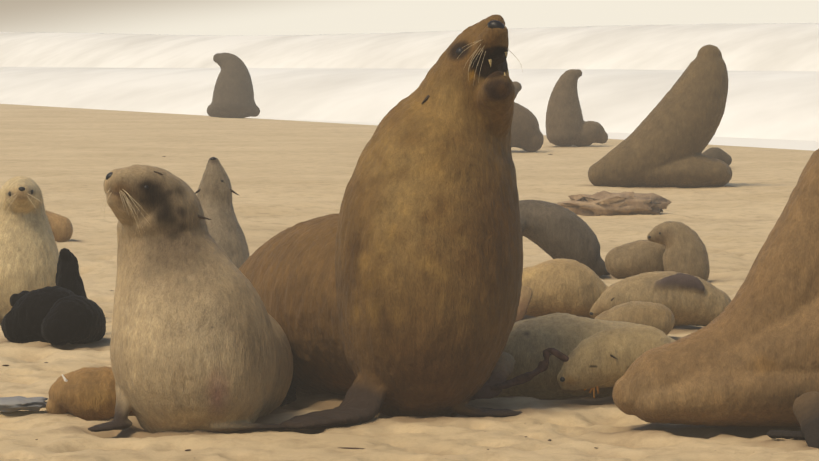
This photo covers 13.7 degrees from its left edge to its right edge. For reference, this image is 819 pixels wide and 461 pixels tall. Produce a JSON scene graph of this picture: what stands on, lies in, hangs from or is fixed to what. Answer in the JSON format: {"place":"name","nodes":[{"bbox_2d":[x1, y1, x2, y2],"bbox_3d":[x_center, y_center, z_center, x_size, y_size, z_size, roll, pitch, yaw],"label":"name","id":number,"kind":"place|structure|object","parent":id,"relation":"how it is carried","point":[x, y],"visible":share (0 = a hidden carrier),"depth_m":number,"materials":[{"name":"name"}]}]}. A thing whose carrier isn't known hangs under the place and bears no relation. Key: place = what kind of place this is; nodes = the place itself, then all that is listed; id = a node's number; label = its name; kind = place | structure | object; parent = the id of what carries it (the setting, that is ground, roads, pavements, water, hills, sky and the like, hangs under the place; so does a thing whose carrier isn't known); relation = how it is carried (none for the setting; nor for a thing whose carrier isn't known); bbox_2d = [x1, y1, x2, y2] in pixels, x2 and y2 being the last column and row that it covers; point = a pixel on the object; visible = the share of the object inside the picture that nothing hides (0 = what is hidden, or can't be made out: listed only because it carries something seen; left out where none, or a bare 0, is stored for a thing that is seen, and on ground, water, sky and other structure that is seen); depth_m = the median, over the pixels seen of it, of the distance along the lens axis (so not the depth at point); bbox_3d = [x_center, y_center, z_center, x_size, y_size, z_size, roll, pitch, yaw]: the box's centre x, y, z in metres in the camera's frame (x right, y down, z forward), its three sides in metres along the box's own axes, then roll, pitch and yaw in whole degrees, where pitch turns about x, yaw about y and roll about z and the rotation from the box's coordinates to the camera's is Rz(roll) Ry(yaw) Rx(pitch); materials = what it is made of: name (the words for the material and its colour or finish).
{"place":"outdoors","nodes":[
{"label":"outdoors","id":0,"kind":"place"},
{"bbox_2d":[0,104,818,460],"bbox_3d":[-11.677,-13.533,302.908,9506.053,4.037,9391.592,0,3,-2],"label":"sand ground","id":1,"kind":"structure","parent":0,"point":[284,174],"depth_m":21.15,"materials":[{"name":"beige sand"}]},
{"bbox_2d":[0,396,47,411],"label":"grey debris","id":2,"kind":"object","parent":1,"relation":"on","point":[12,404],"visible":1,"depth_m":11.34,"materials":[{"name":"grey"}]},
{"bbox_2d":[0,176,58,323],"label":"seal juvenile","id":3,"kind":"object","parent":1,"relation":"on","point":[29,254],"visible":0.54,"depth_m":14.80,"materials":[{"name":"fur"}]},
{"bbox_2d":[1,286,77,342],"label":"sea lion pup","id":4,"kind":"object","parent":1,"relation":"on","point":[24,317],"visible":0.62,"depth_m":13.64,"materials":[{"name":"fur"}]},
{"bbox_2d":[45,210,72,241],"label":"lying seal","id":5,"kind":"object","parent":1,"relation":"on","point":[61,226],"visible":0.4,"depth_m":20.58,"materials":[{"name":"fur"}]},
{"bbox_2d":[55,248,86,297],"bbox_3d":[-1.385,0.248,14.009,0.153,0.355,0.156,0,3,-2],"label":"sea lion pup","id":6,"kind":"object","parent":1,"relation":"on","point":[68,276],"visible":0.5,"depth_m":13.98,"materials":[{"name":"fur"}]},
{"bbox_2d":[41,295,105,345],"bbox_3d":[-1.322,0.357,13.640,0.197,0.207,0.403,1,3,19],"label":"sea lion pup","id":7,"kind":"object","parent":1,"relation":"on","point":[72,319],"visible":1,"depth_m":13.51,"materials":[{"name":"fur"}]},
{"bbox_2d":[46,366,134,420],"bbox_3d":[-0.973,0.543,11.280,0.449,0.191,0.202,-1,3,-21],"label":"brown seal pup","id":8,"kind":"object","parent":1,"relation":"on","point":[87,393],"visible":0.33,"depth_m":11.18,"materials":[{"name":"fur"}]},
{"bbox_2d":[88,164,292,433],"bbox_3d":[-0.703,0.217,11.316,0.654,0.911,1.501,0,3,-2],"label":"female seal","id":9,"kind":"object","parent":1,"relation":"on","point":[199,340],"visible":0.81,"depth_m":10.68,"materials":[{"name":"fur"}]},
{"bbox_2d":[195,157,249,268],"bbox_3d":[-0.866,0.038,15.201,0.361,0.731,0.363,0,3,-2],"label":"seal","id":10,"kind":"object","parent":1,"relation":"on","point":[214,191],"visible":0.27,"depth_m":15.14,"materials":[{"name":"fur"}]},
{"bbox_2d":[207,53,259,117],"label":"seal","id":11,"kind":"object","parent":1,"relation":"on","point":[233,94],"visible":0.96,"depth_m":55.63,"materials":[{"name":"fur"}]},
{"bbox_2d":[2,154,596,458],"bbox_3d":[0.063,-0.092,24.059,4.538,0.072,29.125,0,3,-2],"label":"debris","id":12,"kind":"object","parent":1,"relation":"on","point":[338,447],"visible":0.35,"depth_m":10.29,"materials":[{"name":"brown"}]},
{"bbox_2d":[239,15,522,429],"bbox_3d":[-0.168,-0.048,11.807,0.872,1.385,2.181,-1,3,-11],"label":"bull seal","id":13,"kind":"object","parent":1,"relation":"on","point":[392,288],"visible":0.85,"depth_m":10.99,"materials":[{"name":"fur"}]},
{"bbox_2d":[511,81,543,151],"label":"seal","id":14,"kind":"object","parent":1,"relation":"on","point":[526,135],"visible":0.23,"depth_m":37.47,"materials":[{"name":"fur"}]},
{"bbox_2d":[470,348,598,400],"bbox_3d":[0.399,0.485,11.461,0.477,0.185,0.039,0,3,-3],"label":"kelp stalk","id":15,"kind":"object","parent":1,"relation":"on","point":[543,365],"visible":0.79,"depth_m":11.45,"materials":[{"name":"brown plant"}]},
{"bbox_2d":[515,258,607,321],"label":"lying seal","id":16,"kind":"object","parent":1,"relation":"on","point":[568,286],"visible":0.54,"depth_m":14.74,"materials":[{"name":"fur"}]},
{"bbox_2d":[519,200,609,276],"bbox_3d":[0.692,0.044,17.809,0.699,0.410,0.299,-1,3,-18],"label":"dark seal","id":17,"kind":"object","parent":1,"relation":"on","point":[554,230],"visible":0.65,"depth_m":17.74,"materials":[{"name":"fur"}]},
{"bbox_2d":[475,313,675,398],"bbox_3d":[0.547,0.442,11.695,0.900,0.306,0.524,0,3,-2],"label":"lying seal","id":18,"kind":"object","parent":1,"relation":"on","point":[530,340],"visible":0.31,"depth_m":11.68,"materials":[{"name":"fur"}]},
{"bbox_2d":[545,69,607,146],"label":"seal","id":19,"kind":"object","parent":1,"relation":"on","point":[566,124],"visible":1,"depth_m":39.60,"materials":[{"name":"fur"}]},
{"bbox_2d":[557,325,670,389],"bbox_3d":[0.697,0.430,11.515,0.418,0.218,0.216,-1,3,-19],"label":"seal sleeper","id":20,"kind":"object","parent":1,"relation":"on","point":[605,358],"visible":0.71,"depth_m":11.44,"materials":[{"name":"fur"}]},
{"bbox_2d":[557,191,671,215],"bbox_3d":[1.444,-0.177,24.140,0.832,0.217,0.428,0,3,-2],"label":"driftwood","id":21,"kind":"object","parent":1,"relation":"on","point":[604,203],"visible":0.79,"depth_m":24.01,"materials":[{"name":"beige wood"}]},
{"bbox_2d":[605,221,709,280],"bbox_3d":[1.321,0.127,17.667,0.575,0.366,0.367,2,4,35],"label":"sitting seal","id":22,"kind":"object","parent":1,"relation":"on","point":[678,247],"visible":0.81,"depth_m":17.48,"materials":[{"name":"fur"}]},
{"bbox_2d":[588,44,731,187],"bbox_3d":[2.107,-0.951,28.693,1.217,1.226,0.549,0,3,-2],"label":"bull seal","id":23,"kind":"object","parent":1,"relation":"on","point":[665,142],"visible":0.94,"depth_m":28.51,"materials":[{"name":"fur"}]},
{"bbox_2d":[590,271,730,334],"bbox_3d":[1.071,0.310,14.379,0.633,0.254,0.602,0,3,-2],"label":"lying seal","id":24,"kind":"object","parent":1,"relation":"on","point":[665,302],"visible":0.94,"depth_m":14.46,"materials":[{"name":"fur"}]},
{"bbox_2d":[612,149,818,448],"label":"seal","id":25,"kind":"object","parent":1,"relation":"on","point":[748,356],"visible":1,"depth_m":10.65,"materials":[{"name":"fur"}]},
{"bbox_2d":[701,147,731,164],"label":"seal","id":26,"kind":"object","parent":1,"relation":"on","point":[718,153],"visible":0.52,"depth_m":32.94,"materials":[{"name":"fur"}]},
{"bbox_2d":[0,0,818,34],"bbox_3d":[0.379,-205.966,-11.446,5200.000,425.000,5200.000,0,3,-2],"label":"sky","id":27,"kind":"structure","parent":0,"point":[238,17],"depth_m":2589.20,"materials":[{"name":"white"}]},
{"bbox_2d":[257,118,818,150],"bbox_3d":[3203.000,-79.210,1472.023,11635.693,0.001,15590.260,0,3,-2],"label":"foam","id":28,"kind":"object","parent":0,"point":[778,144],"depth_m":72.67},
{"bbox_2d":[0,23,818,140],"bbox_3d":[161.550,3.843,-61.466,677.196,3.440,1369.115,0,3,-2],"label":"sea waves","id":29,"kind":"object","parent":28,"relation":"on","point":[629,78],"visible":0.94,"depth_m":113.11,"materials":[{"name":"liquid"}]}
]}

